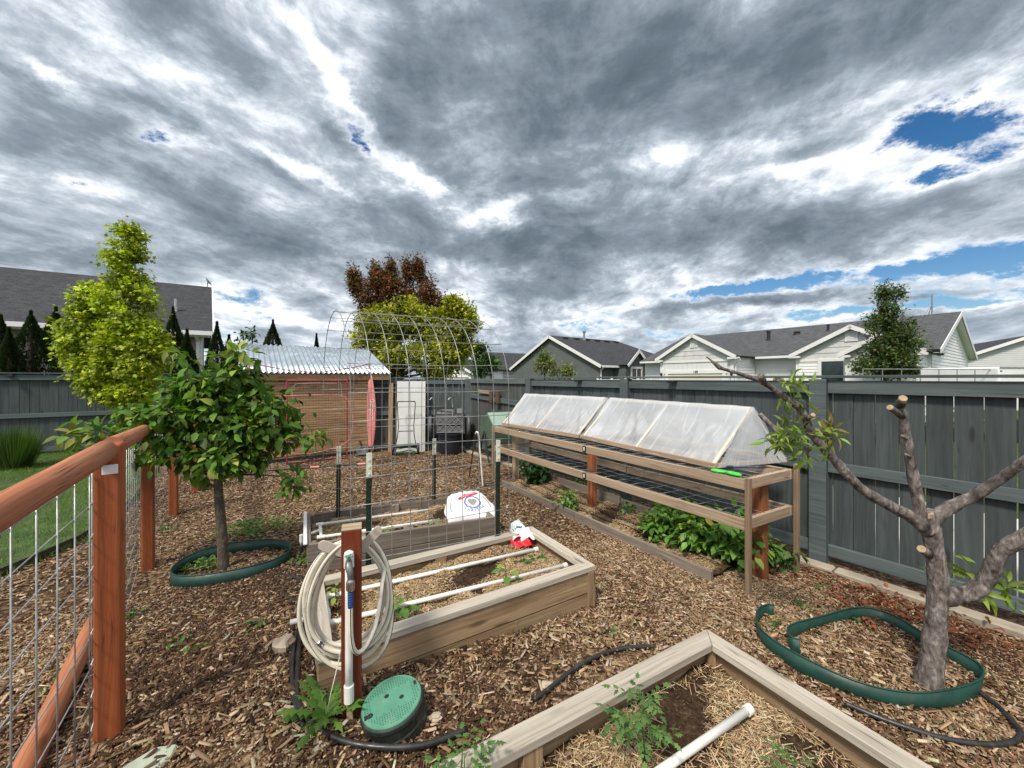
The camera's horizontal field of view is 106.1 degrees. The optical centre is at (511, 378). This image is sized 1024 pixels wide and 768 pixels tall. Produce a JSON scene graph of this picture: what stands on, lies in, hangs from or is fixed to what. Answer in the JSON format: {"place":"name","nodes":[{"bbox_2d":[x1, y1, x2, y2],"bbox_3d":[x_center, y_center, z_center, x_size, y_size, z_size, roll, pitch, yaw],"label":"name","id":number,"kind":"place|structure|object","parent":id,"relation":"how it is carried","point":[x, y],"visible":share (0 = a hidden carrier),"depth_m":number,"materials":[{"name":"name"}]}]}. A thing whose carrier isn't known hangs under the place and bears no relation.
{"place":"outdoors","nodes":[
{"label":"outdoors","id":0,"kind":"place"},
{"bbox_2d":[0,422,53,470],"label":"ornamental grass","id":1,"kind":"object","parent":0,"point":[18,449],"depth_m":7.11,"materials":[{"name":"green plant"}]},
{"bbox_2d":[0,446,156,567],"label":"lawn","id":2,"kind":"structure","parent":0,"point":[20,553],"depth_m":4.51,"materials":[{"name":"green plant"}]},
{"bbox_2d":[0,488,139,578],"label":"lawn edging","id":3,"kind":"object","parent":2,"relation":"on","point":[47,551],"visible":0.29,"depth_m":3.67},
{"bbox_2d":[43,215,179,427],"bbox_3d":[-7.932,-0.770,7.606,2.387,4.939,1.510,0,0,0],"label":"maple tree","id":4,"kind":"object","parent":2,"relation":"on","point":[117,376],"visible":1,"depth_m":7.40,"materials":[{"name":"green plant"}]},
{"bbox_2d":[0,267,214,374],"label":"house","id":5,"kind":"structure","parent":0,"point":[23,292],"depth_m":14.16,"materials":[{"name":"grey"}]},
{"bbox_2d":[423,359,491,378],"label":"house","id":6,"kind":"structure","parent":0,"point":[468,372],"depth_m":37.77,"materials":[{"name":"grey"}]},
{"bbox_2d":[471,352,525,378],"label":"house","id":7,"kind":"structure","parent":0,"point":[511,359],"depth_m":45.19,"materials":[{"name":"grey"}]},
{"bbox_2d":[0,411,1023,767],"bbox_3d":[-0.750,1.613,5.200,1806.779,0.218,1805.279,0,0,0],"label":"ground","id":8,"kind":"structure","parent":0,"point":[620,659],"depth_m":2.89,"materials":[{"name":"brown wood"}]},
{"bbox_2d":[0,313,22,369],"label":"arborvitae","id":9,"kind":"object","parent":8,"relation":"on","point":[3,325],"visible":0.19,"depth_m":10.18,"materials":[{"name":"green plant"}]},
{"bbox_2d":[0,326,27,374],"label":"arborvitae","id":10,"kind":"object","parent":8,"relation":"on","point":[9,347],"visible":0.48,"depth_m":9.86,"materials":[{"name":"green plant"}]},
{"bbox_2d":[0,309,65,374],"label":"arborvitae","id":11,"kind":"object","parent":8,"relation":"on","point":[32,332],"visible":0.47,"depth_m":10.33,"materials":[{"name":"green plant"}]},
{"bbox_2d":[14,306,85,374],"bbox_3d":[-12.767,-0.179,10.756,2.114,3.759,2.019,0,0,0],"label":"arborvitae","id":12,"kind":"object","parent":8,"relation":"on","point":[55,315],"visible":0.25,"depth_m":10.48,"materials":[{"name":"green plant"}]},
{"bbox_2d":[0,411,210,767],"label":"rail fence","id":13,"kind":"object","parent":8,"relation":"on","point":[102,465],"visible":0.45,"depth_m":1.63,"materials":[{"name":"brown wood"}]},
{"bbox_2d":[12,617,88,767],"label":"timber rail","id":14,"kind":"object","parent":13,"relation":"attached to","point":[25,757],"visible":0.69,"depth_m":1.76,"materials":[{"name":"brown wood"}]},
{"bbox_2d":[0,372,239,451],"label":"privacy fence","id":15,"kind":"object","parent":8,"relation":"on","point":[44,402],"visible":0.16,"depth_m":8.60,"materials":[{"name":"grey wood"}]},
{"bbox_2d":[126,607,149,618],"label":"weed plant","id":16,"kind":"object","parent":8,"relation":"on","point":[131,614],"visible":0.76,"depth_m":2.70,"materials":[{"name":"green plant"}]},
{"bbox_2d":[122,744,176,767],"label":"paver stone","id":17,"kind":"object","parent":8,"relation":"on","point":[140,762],"visible":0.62,"depth_m":1.53,"materials":[{"name":"grey stone"}]},
{"bbox_2d":[155,306,189,374],"bbox_3d":[-9.820,-0.214,11.157,1.355,3.828,1.399,0,0,0],"label":"arborvitae","id":18,"kind":"object","parent":8,"relation":"on","point":[173,325],"visible":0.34,"depth_m":11.17,"materials":[{"name":"green plant"}]},
{"bbox_2d":[163,634,190,648],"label":"weed plant","id":19,"kind":"object","parent":8,"relation":"on","point":[178,643],"visible":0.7,"depth_m":2.33,"materials":[{"name":"green plant"}]},
{"bbox_2d":[173,328,199,374],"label":"arborvitae","id":20,"kind":"object","parent":8,"relation":"on","point":[186,345],"visible":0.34,"depth_m":10.97,"materials":[{"name":"green plant"}]},
{"bbox_2d":[42,339,332,571],"bbox_3d":[-2.694,0.693,3.437,2.113,2.106,0.975,0,0,-14],"label":"fruit tree","id":21,"kind":"object","parent":8,"relation":"on","point":[215,408],"visible":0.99,"depth_m":3.30,"materials":[{"name":"green plant"}]},
{"bbox_2d":[176,555,216,574],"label":"weeds","id":22,"kind":"object","parent":8,"relation":"on","point":[206,561],"visible":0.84,"depth_m":3.43,"materials":[{"name":"green plant"}]},
{"bbox_2d":[202,320,224,373],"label":"arborvitae","id":23,"kind":"object","parent":8,"relation":"on","point":[216,345],"visible":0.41,"depth_m":12.40,"materials":[{"name":"green plant"}]},
{"bbox_2d":[219,334,237,369],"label":"arborvitae","id":24,"kind":"object","parent":8,"relation":"on","point":[223,358],"visible":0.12,"depth_m":12.11,"materials":[{"name":"green plant"}]},
{"bbox_2d":[170,539,290,588],"bbox_3d":[-2.485,1.653,3.453,0.879,0.151,0.737,0,0,0],"label":"ring","id":25,"kind":"object","parent":8,"relation":"on","point":[200,580],"visible":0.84,"depth_m":3.33,"materials":[{"name":"green plastic"}]},
{"bbox_2d":[233,325,260,404],"bbox_3d":[-6.635,0.177,9.618,0.731,3.247,0.406,0,0,0],"label":"young tree","id":26,"kind":"object","parent":8,"relation":"on","point":[249,337],"visible":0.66,"depth_m":9.59,"materials":[{"name":"green plant"}]},
{"bbox_2d":[205,514,296,540],"bbox_3d":[-2.898,1.656,4.322,0.919,0.096,0.720,0,0,0],"label":"weed patch","id":27,"kind":"object","parent":8,"relation":"on","point":[246,524],"visible":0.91,"depth_m":4.33,"materials":[{"name":"green plant"}]},
{"bbox_2d":[245,617,270,632],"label":"weed plant","id":28,"kind":"object","parent":8,"relation":"on","point":[250,621],"visible":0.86,"depth_m":2.54,"materials":[{"name":"green plant"}]},
{"bbox_2d":[263,319,282,345],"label":"arborvitae","id":29,"kind":"object","parent":8,"relation":"on","point":[272,335],"visible":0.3,"depth_m":13.43,"materials":[{"name":"green plant"}]},
{"bbox_2d":[272,633,295,654],"bbox_3d":[-1.350,1.572,2.261,0.127,0.115,0.103,0,0,0],"label":"rock","id":30,"kind":"object","parent":8,"relation":"on","point":[283,644],"visible":0.81,"depth_m":2.25,"materials":[{"name":"beige stone"}]},
{"bbox_2d":[280,546,303,601],"bbox_3d":[-1.805,1.614,3.168,0.180,0.160,0.952,0,0,-30],"label":"riser hose","id":31,"kind":"object","parent":8,"relation":"on","point":[299,555],"visible":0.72,"depth_m":3.33,"materials":[{"name":"black plastic"}]},
{"bbox_2d":[288,550,306,566],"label":"bed weeds","id":32,"kind":"object","parent":8,"relation":"on","point":[301,558],"visible":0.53,"depth_m":3.51,"materials":[{"name":"green plant"}]},
{"bbox_2d":[234,364,375,478],"bbox_3d":[-3.791,0.701,7.219,2.311,1.991,0.422,0,0,-29],"label":"sports net","id":33,"kind":"object","parent":8,"relation":"on","point":[368,400],"visible":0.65,"depth_m":7.47,"materials":[{"name":"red fabric"}]},
{"bbox_2d":[238,343,390,463],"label":"garden shed","id":34,"kind":"structure","parent":8,"relation":"on","point":[299,358],"depth_m":8.44,"materials":[{"name":"brown wood"}]},
{"bbox_2d":[280,380,352,463],"bbox_3d":[-3.920,0.855,7.771,1.310,1.658,0.195,0,0,-31],"label":"pitching net","id":35,"kind":"object","parent":8,"relation":"on","point":[315,453],"visible":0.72,"depth_m":7.79,"materials":[{"name":"red fabric"}]},
{"bbox_2d":[274,650,364,754],"bbox_3d":[-0.841,1.388,1.728,0.385,0.291,0.370,0,0,-38],"label":"dandelion","id":36,"kind":"object","parent":8,"relation":"on","point":[317,701],"visible":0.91,"depth_m":1.73,"materials":[{"name":"green plant"}]},
{"bbox_2d":[318,522,381,723],"bbox_3d":[-0.737,1.168,1.755,0.282,0.962,0.195,0,0,-21],"label":"hose post","id":37,"kind":"object","parent":8,"relation":"on","point":[352,549],"visible":0.91,"depth_m":1.75,"materials":[{"name":"red wood"}]},
{"bbox_2d":[297,536,393,670],"bbox_3d":[-0.785,1.096,1.868,0.358,0.656,0.317,0,0,25],"label":"garden hose","id":38,"kind":"object","parent":37,"relation":"hanging from","point":[307,605],"visible":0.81,"depth_m":1.82,"materials":[{"name":"beige rubber"}]},
{"bbox_2d":[366,453,371,565],"bbox_3d":[-1.087,1.083,2.931,0.045,1.034,0.037,0,0,0],"label":"fence post","id":39,"kind":"object","parent":8,"relation":"on","point":[368,486],"visible":0.69,"depth_m":2.92,"materials":[{"name":"green metal"}]},
{"bbox_2d":[294,622,465,751],"bbox_3d":[-0.991,1.575,2.070,1.687,0.140,0.465,0,0,40],"label":"poly pipe","id":40,"kind":"object","parent":8,"relation":"on","point":[376,746],"visible":0.69,"depth_m":1.62,"materials":[{"name":"black plastic"}]},
{"bbox_2d":[388,383,392,451],"bbox_3d":[-2.825,0.901,8.968,0.100,1.598,0.126,0,0,-6],"label":"plank","id":41,"kind":"object","parent":8,"relation":"on","point":[390,416],"visible":0.82,"depth_m":8.95,"materials":[{"name":"wood"}]},
{"bbox_2d":[360,675,427,742],"bbox_3d":[-0.531,1.556,1.768,0.305,0.230,0.303,0,0,0],"label":"valve box","id":42,"kind":"object","parent":8,"relation":"on","point":[394,709],"visible":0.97,"depth_m":1.71,"materials":[{"name":"green plastic"}]},
{"bbox_2d":[343,251,447,358],"bbox_3d":[-5.351,-2.183,18.462,5.616,7.966,2.347,0,0,0],"label":"purple plum tree","id":43,"kind":"object","parent":8,"relation":"on","point":[388,283],"visible":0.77,"depth_m":18.28,"materials":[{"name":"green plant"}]},
{"bbox_2d":[303,497,494,571],"bbox_3d":[-1.179,1.565,3.995,1.813,0.329,0.873,0,0,-23],"label":"raised bed","id":44,"kind":"object","parent":8,"relation":"on","point":[397,541],"visible":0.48,"depth_m":3.83,"materials":[{"name":"wood"}]},
{"bbox_2d":[336,446,340,517],"bbox_3d":[-1.840,1.160,4.088,0.049,0.879,0.037,0,0,0],"label":"fence post","id":45,"kind":"object","parent":44,"relation":"on","point":[337,481],"visible":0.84,"depth_m":4.08,"materials":[{"name":"green metal"}]},
{"bbox_2d":[299,509,434,545],"bbox_3d":[-1.411,1.490,3.898,1.284,0.100,0.384,0,0,-23],"label":"irrigation pipe","id":46,"kind":"object","parent":44,"relation":"on","point":[320,530],"visible":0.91,"depth_m":3.87,"materials":[{"name":"white plastic"}]},
{"bbox_2d":[321,310,511,563],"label":"trellis arch","id":47,"kind":"structure","parent":44,"relation":"on","point":[395,419],"depth_m":3.38,"materials":[{"name":"metal"}]},
{"bbox_2d":[432,438,435,503],"bbox_3d":[-0.915,1.153,4.537,0.044,0.894,0.037,0,0,0],"label":"fence post","id":48,"kind":"object","parent":44,"relation":"on","point":[433,497],"visible":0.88,"depth_m":4.53,"materials":[{"name":"green metal"}]},
{"bbox_2d":[444,490,494,522],"bbox_3d":[-0.467,1.393,4.202,0.563,0.240,0.425,0,0,-20],"label":"feed bag","id":49,"kind":"object","parent":44,"relation":"on","point":[470,504],"visible":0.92,"depth_m":4.12,"materials":[{"name":"white plastic"}]},
{"bbox_2d":[392,401,419,454],"bbox_3d":[-2.364,1.104,8.572,0.589,1.191,0.295,0,0,-10],"label":"reel mower","id":50,"kind":"object","parent":8,"relation":"on","point":[400,447],"visible":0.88,"depth_m":8.54,"materials":[{"name":"green metal"}]},
{"bbox_2d":[396,381,425,451],"bbox_3d":[-2.341,0.881,8.942,0.650,1.629,0.138,0,0,-6],"label":"door panel","id":51,"kind":"structure","parent":8,"relation":"on","point":[415,386],"depth_m":8.93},
{"bbox_2d":[341,291,484,378],"bbox_3d":[-3.805,-0.803,14.992,5.581,5.206,3.480,0,0,0],"label":"yellow tree","id":52,"kind":"object","parent":8,"relation":"on","point":[455,307],"visible":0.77,"depth_m":14.67,"materials":[{"name":"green plant"}]},
{"bbox_2d":[373,377,470,448],"bbox_3d":[-2.267,0.836,9.154,2.552,1.728,0.135,0,0,-6],"label":"privacy fence","id":53,"kind":"object","parent":8,"relation":"on","point":[453,387],"visible":0.41,"depth_m":9.19,"materials":[{"name":"grey wood"}]},
{"bbox_2d":[470,379,525,460],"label":"garden gate","id":54,"kind":"structure","parent":53,"relation":"attached to","point":[517,389],"depth_m":8.32,"materials":[{"name":"grey wood"}]},
{"bbox_2d":[427,711,441,722],"bbox_3d":[-0.354,1.565,1.773,0.063,0.036,0.056,0,0,-43],"label":"rock","id":55,"kind":"object","parent":8,"relation":"on","point":[435,717],"visible":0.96,"depth_m":1.76,"materials":[{"name":"beige stone"}]},
{"bbox_2d":[429,397,453,450],"bbox_3d":[-1.643,1.056,8.960,0.567,1.240,0.240,0,0,0],"label":"hand truck","id":56,"kind":"object","parent":8,"relation":"on","point":[452,407],"visible":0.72,"depth_m":9.04,"materials":[{"name":"metal"}]},
{"bbox_2d":[437,433,461,454],"bbox_3d":[-1.420,1.470,8.800,0.596,0.460,0.596,0,0,0],"label":"trash bin","id":57,"kind":"object","parent":8,"relation":"on","point":[450,447],"visible":0.69,"depth_m":8.57,"materials":[{"name":"black plastic"}]},
{"bbox_2d":[429,408,470,440],"bbox_3d":[-1.447,1.079,8.938,0.936,0.726,0.723,0,0,-10],"label":"garden cart","id":58,"kind":"object","parent":57,"relation":"on","point":[454,424],"visible":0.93,"depth_m":8.88,"materials":[{"name":"black plastic"}]},
{"bbox_2d":[314,527,594,689],"bbox_3d":[-0.392,1.558,2.759,1.871,0.345,0.866,0,0,-31],"label":"raised bed","id":59,"kind":"object","parent":8,"relation":"on","point":[428,629],"visible":0.73,"depth_m":2.61,"materials":[{"name":"brown wood"}]},
{"bbox_2d":[326,583,340,605],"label":"pepper seedling","id":60,"kind":"object","parent":59,"relation":"on","point":[334,599],"visible":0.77,"depth_m":2.52,"materials":[{"name":"green plant"}]},
{"bbox_2d":[393,594,420,620],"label":"pepper seedling","id":61,"kind":"object","parent":59,"relation":"on","point":[403,612],"visible":0.84,"depth_m":2.29,"materials":[{"name":"green plant"}]},
{"bbox_2d":[290,547,567,625],"bbox_3d":[-0.496,1.450,2.747,1.881,0.038,0.380,0,0,-25],"label":"irrigation pipe","id":62,"kind":"object","parent":59,"relation":"on","point":[334,621],"visible":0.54,"depth_m":2.73,"materials":[{"name":"white plastic"}]},
{"bbox_2d":[495,440,499,535],"bbox_3d":[-0.125,1.071,3.394,0.045,1.059,0.037,0,0,0],"label":"fence post","id":63,"kind":"object","parent":59,"relation":"on","point":[497,520],"visible":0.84,"depth_m":3.38,"materials":[{"name":"green metal"}]},
{"bbox_2d":[491,564,522,585],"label":"pepper seedling","id":64,"kind":"object","parent":59,"relation":"on","point":[506,579],"visible":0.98,"depth_m":2.69,"materials":[{"name":"green plant"}]},
{"bbox_2d":[510,519,534,548],"bbox_3d":[0.088,1.401,3.455,0.230,0.228,0.255,0,0,0],"label":"torn bag","id":65,"kind":"object","parent":59,"relation":"on","point":[523,537],"visible":0.98,"depth_m":3.41,"materials":[{"name":"white plastic"}]},
{"bbox_2d":[469,431,490,487],"bbox_3d":[-0.541,1.266,6.427,0.417,0.883,0.868,0,0,0],"label":"folding stand","id":66,"kind":"object","parent":8,"relation":"on","point":[476,432],"visible":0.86,"depth_m":6.05,"materials":[{"name":"white plastic"}]},
{"bbox_2d":[469,335,504,378],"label":"green tree","id":67,"kind":"object","parent":8,"relation":"on","point":[482,356],"visible":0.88,"depth_m":21.81,"materials":[{"name":"green plant"}]},
{"bbox_2d":[478,412,511,466],"bbox_3d":[-0.182,1.188,7.766,0.850,1.036,0.673,0,0,-26],"label":"compost tumbler","id":68,"kind":"object","parent":8,"relation":"on","point":[487,422],"visible":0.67,"depth_m":7.52,"materials":[{"name":"green plastic"}]},
{"bbox_2d":[533,346,577,379],"bbox_3d":[2.135,0.107,19.039,2.288,3.386,1.352,0,0,0],"label":"shrub","id":69,"kind":"object","parent":8,"relation":"on","point":[543,359],"visible":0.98,"depth_m":18.91,"materials":[{"name":"green plant"}]},
{"bbox_2d":[532,644,655,701],"bbox_3d":[0.471,1.629,2.195,0.915,0.087,0.128,0,0,-31],"label":"poly pipe","id":70,"kind":"object","parent":8,"relation":"on","point":[557,681],"visible":0.98,"depth_m":2.21,"materials":[{"name":"black plastic"}]},
{"bbox_2d":[502,474,739,581],"bbox_3d":[1.098,1.640,4.858,0.838,0.170,3.432,0,0,-32],"label":"border bed","id":71,"kind":"object","parent":8,"relation":"on","point":[604,515],"visible":0.69,"depth_m":4.53,"materials":[{"name":"brown wood"}]},
{"bbox_2d":[517,452,556,484],"bbox_3d":[0.398,1.433,6.208,0.660,0.543,0.605,0,0,0],"label":"raspberry bush","id":72,"kind":"object","parent":71,"relation":"on","point":[532,470],"visible":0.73,"depth_m":6.07,"materials":[{"name":"green plant"}]},
{"bbox_2d":[551,489,581,509],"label":"raspberry bush","id":73,"kind":"object","parent":71,"relation":"on","point":[564,500],"visible":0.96,"depth_m":4.90,"materials":[{"name":"green plant"}]},
{"bbox_2d":[618,500,637,514],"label":"weed plant","id":74,"kind":"object","parent":71,"relation":"on","point":[623,509],"visible":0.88,"depth_m":4.72,"materials":[{"name":"green plant"}]},
{"bbox_2d":[636,507,684,544],"bbox_3d":[1.554,1.532,3.999,0.523,0.363,0.554,0,0,0],"label":"raspberry bush","id":75,"kind":"object","parent":71,"relation":"on","point":[654,526],"visible":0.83,"depth_m":3.93,"materials":[{"name":"green plant"}]},
{"bbox_2d":[648,493,684,519],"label":"raspberry bush","id":76,"kind":"object","parent":71,"relation":"on","point":[659,505],"visible":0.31,"depth_m":4.47,"materials":[{"name":"green plant"}]},
{"bbox_2d":[662,497,726,555],"bbox_3d":[1.809,1.438,3.737,0.653,0.545,0.616,0,0,32],"label":"raspberry bush","id":77,"kind":"object","parent":71,"relation":"on","point":[690,538],"visible":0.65,"depth_m":3.63,"materials":[{"name":"green plant"}]},
{"bbox_2d":[692,496,803,571],"bbox_3d":[2.076,1.423,3.528,0.720,0.649,0.711,0,0,-18],"label":"raspberry bush","id":78,"kind":"object","parent":71,"relation":"on","point":[733,542],"visible":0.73,"depth_m":3.35,"materials":[{"name":"green plant"}]},
{"bbox_2d":[492,426,799,595],"bbox_3d":[1.092,1.255,4.925,0.786,1.010,4.148,0,0,-32],"label":"potting shelf","id":79,"kind":"object","parent":8,"relation":"on","point":[762,511],"visible":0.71,"depth_m":3.62,"materials":[{"name":"wood"}]},
{"bbox_2d":[502,393,608,437],"bbox_3d":[0.757,0.521,5.895,0.813,0.538,2.012,0,0,-38],"label":"plant cover","id":80,"kind":"object","parent":79,"relation":"on","point":[568,416],"visible":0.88,"depth_m":5.70,"materials":[{"name":"white plastic"}]},
{"bbox_2d":[582,397,787,468],"bbox_3d":[1.750,0.521,4.321,0.858,0.538,2.032,0,0,-27],"label":"plant cover","id":81,"kind":"object","parent":79,"relation":"on","point":[704,435],"visible":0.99,"depth_m":3.86,"materials":[{"name":"white plastic"}]},
{"bbox_2d":[701,467,741,475],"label":"garden snips","id":82,"kind":"object","parent":79,"relation":"on","point":[727,472],"visible":1,"depth_m":3.22,"materials":[{"name":"plastic"}]},
{"bbox_2d":[431,629,932,767],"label":"raised bed","id":83,"kind":"object","parent":8,"relation":"on","point":[712,678],"visible":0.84,"depth_m":1.64,"materials":[{"name":"brown wood"}]},
{"bbox_2d":[422,718,505,767],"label":"tomato plant","id":84,"kind":"object","parent":83,"relation":"on","point":[483,752],"visible":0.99,"depth_m":1.40,"materials":[{"name":"green plant"}]},
{"bbox_2d":[595,672,682,767],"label":"tomato plant","id":85,"kind":"object","parent":83,"relation":"on","point":[624,728],"visible":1,"depth_m":1.50,"materials":[{"name":"green plant"}]},
{"bbox_2d":[654,703,754,767],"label":"irrigation pipe","id":86,"kind":"object","parent":83,"relation":"on","point":[692,748],"visible":0.99,"depth_m":1.58,"materials":[{"name":"white plastic"}]},
{"bbox_2d":[760,735,819,767],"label":"tomato plant","id":87,"kind":"object","parent":83,"relation":"on","point":[779,751],"visible":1,"depth_m":1.48,"materials":[{"name":"green plant"}]},
{"bbox_2d":[461,447,1023,638],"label":"kerb","id":88,"kind":"structure","parent":8,"relation":"on","point":[1008,627],"depth_m":2.98,"materials":[{"name":"concrete"}]},
{"bbox_2d":[526,374,1023,614],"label":"privacy fence","id":89,"kind":"object","parent":8,"relation":"on","point":[837,515],"visible":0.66,"depth_m":3.27,"materials":[{"name":"grey wood"}]},
{"bbox_2d":[772,547,809,574],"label":"weed plant","id":90,"kind":"object","parent":8,"relation":"on","point":[788,560],"visible":0.73,"depth_m":3.40,"materials":[{"name":"green plant"}]},
{"bbox_2d":[706,356,1023,690],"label":"pruned tree","id":91,"kind":"object","parent":8,"relation":"on","point":[942,596],"visible":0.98,"depth_m":2.09,"materials":[{"name":"grey plant"}]},
{"bbox_2d":[755,604,984,709],"bbox_3d":[2.111,1.662,2.353,1.048,0.135,0.786,0,0,0],"label":"tree edging","id":92,"kind":"object","parent":8,"relation":"on","point":[792,657],"visible":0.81,"depth_m":2.19,"materials":[{"name":"green plastic"}]},
{"bbox_2d":[843,278,932,380],"bbox_3d":[14.640,-1.033,15.086,2.686,5.667,2.343,0,0,36],"label":"columnar tree","id":93,"kind":"object","parent":8,"relation":"on","point":[895,345],"visible":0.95,"depth_m":14.79,"materials":[{"name":"green plant"}]},
{"bbox_2d":[803,582,1005,649],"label":"fallen leaves","id":94,"kind":"object","parent":8,"relation":"on","point":[891,604],"visible":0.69,"depth_m":2.75,"materials":[{"name":"brown plant"}]},
{"bbox_2d":[862,369,990,441],"bbox_3d":[10.643,0.724,10.553,4.043,1.949,1.480,0,0,-9],"label":"utility trailer","id":95,"kind":"object","parent":8,"relation":"on","point":[920,380],"visible":0.16,"depth_m":9.87,"materials":[{"name":"metal"}]},
{"bbox_2d":[845,690,1023,747],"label":"poly pipe","id":96,"kind":"object","parent":8,"relation":"on","point":[1016,738],"visible":0.99,"depth_m":1.82,"materials":[{"name":"black plastic"}]},
{"bbox_2d":[921,367,1023,441],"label":"cargo trailer","id":97,"kind":"object","parent":8,"relation":"on","point":[1006,370],"visible":0.22,"depth_m":10.46,"materials":[{"name":"white paint"}]},
{"bbox_2d":[0,0,1023,378],"label":"sky","id":98,"kind":"structure","parent":0,"point":[646,175],"materials":[{"name":"grey"}]},
{"bbox_2d":[509,331,652,379],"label":"house","id":99,"kind":"structure","parent":0,"point":[585,357],"depth_m":32.26,"materials":[{"name":"grey"}]},
{"bbox_2d":[631,367,642,378],"bbox_3d":[9.687,0.100,29.914,1.420,2.020,0.060,0,0,-35],"label":"window","id":100,"kind":"structure","parent":99,"relation":"in","point":[635,371],"depth_m":29.89,"materials":[{"name":"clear glass"}]},
{"bbox_2d":[640,294,977,416],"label":"ranch house","id":101,"kind":"structure","parent":0,"point":[827,349],"depth_m":21.17,"materials":[{"name":"grey"}]},
{"bbox_2d":[668,373,721,379],"bbox_3d":[10.688,0.710,22.606,0.050,1.980,3.350,0,0,-35],"label":"garage door","id":102,"kind":"structure","parent":101,"relation":"in","point":[716,374],"depth_m":22.50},
{"bbox_2d":[767,369,791,380],"bbox_3d":[14.684,0.605,21.211,0.178,2.250,1.200,0,0,-35],"label":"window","id":103,"kind":"structure","parent":101,"relation":"in","point":[770,372],"depth_m":21.20,"materials":[{"name":"white glass"}]},
{"bbox_2d":[818,358,844,380],"bbox_3d":[15.828,-0.160,18.353,0.060,1.630,2.030,0,0,-35],"label":"window","id":104,"kind":"structure","parent":101,"relation":"in","point":[832,366],"depth_m":18.72,"materials":[{"name":"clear glass"}]},
{"bbox_2d":[875,497,1017,596],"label":"driveway","id":105,"kind":"structure","parent":0,"point":[953,541],"depth_m":4.00,"materials":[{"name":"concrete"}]},
{"bbox_2d":[968,336,1023,366],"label":"house","id":106,"kind":"structure","parent":0,"point":[1008,352],"depth_m":28.81,"materials":[{"name":"grey"}]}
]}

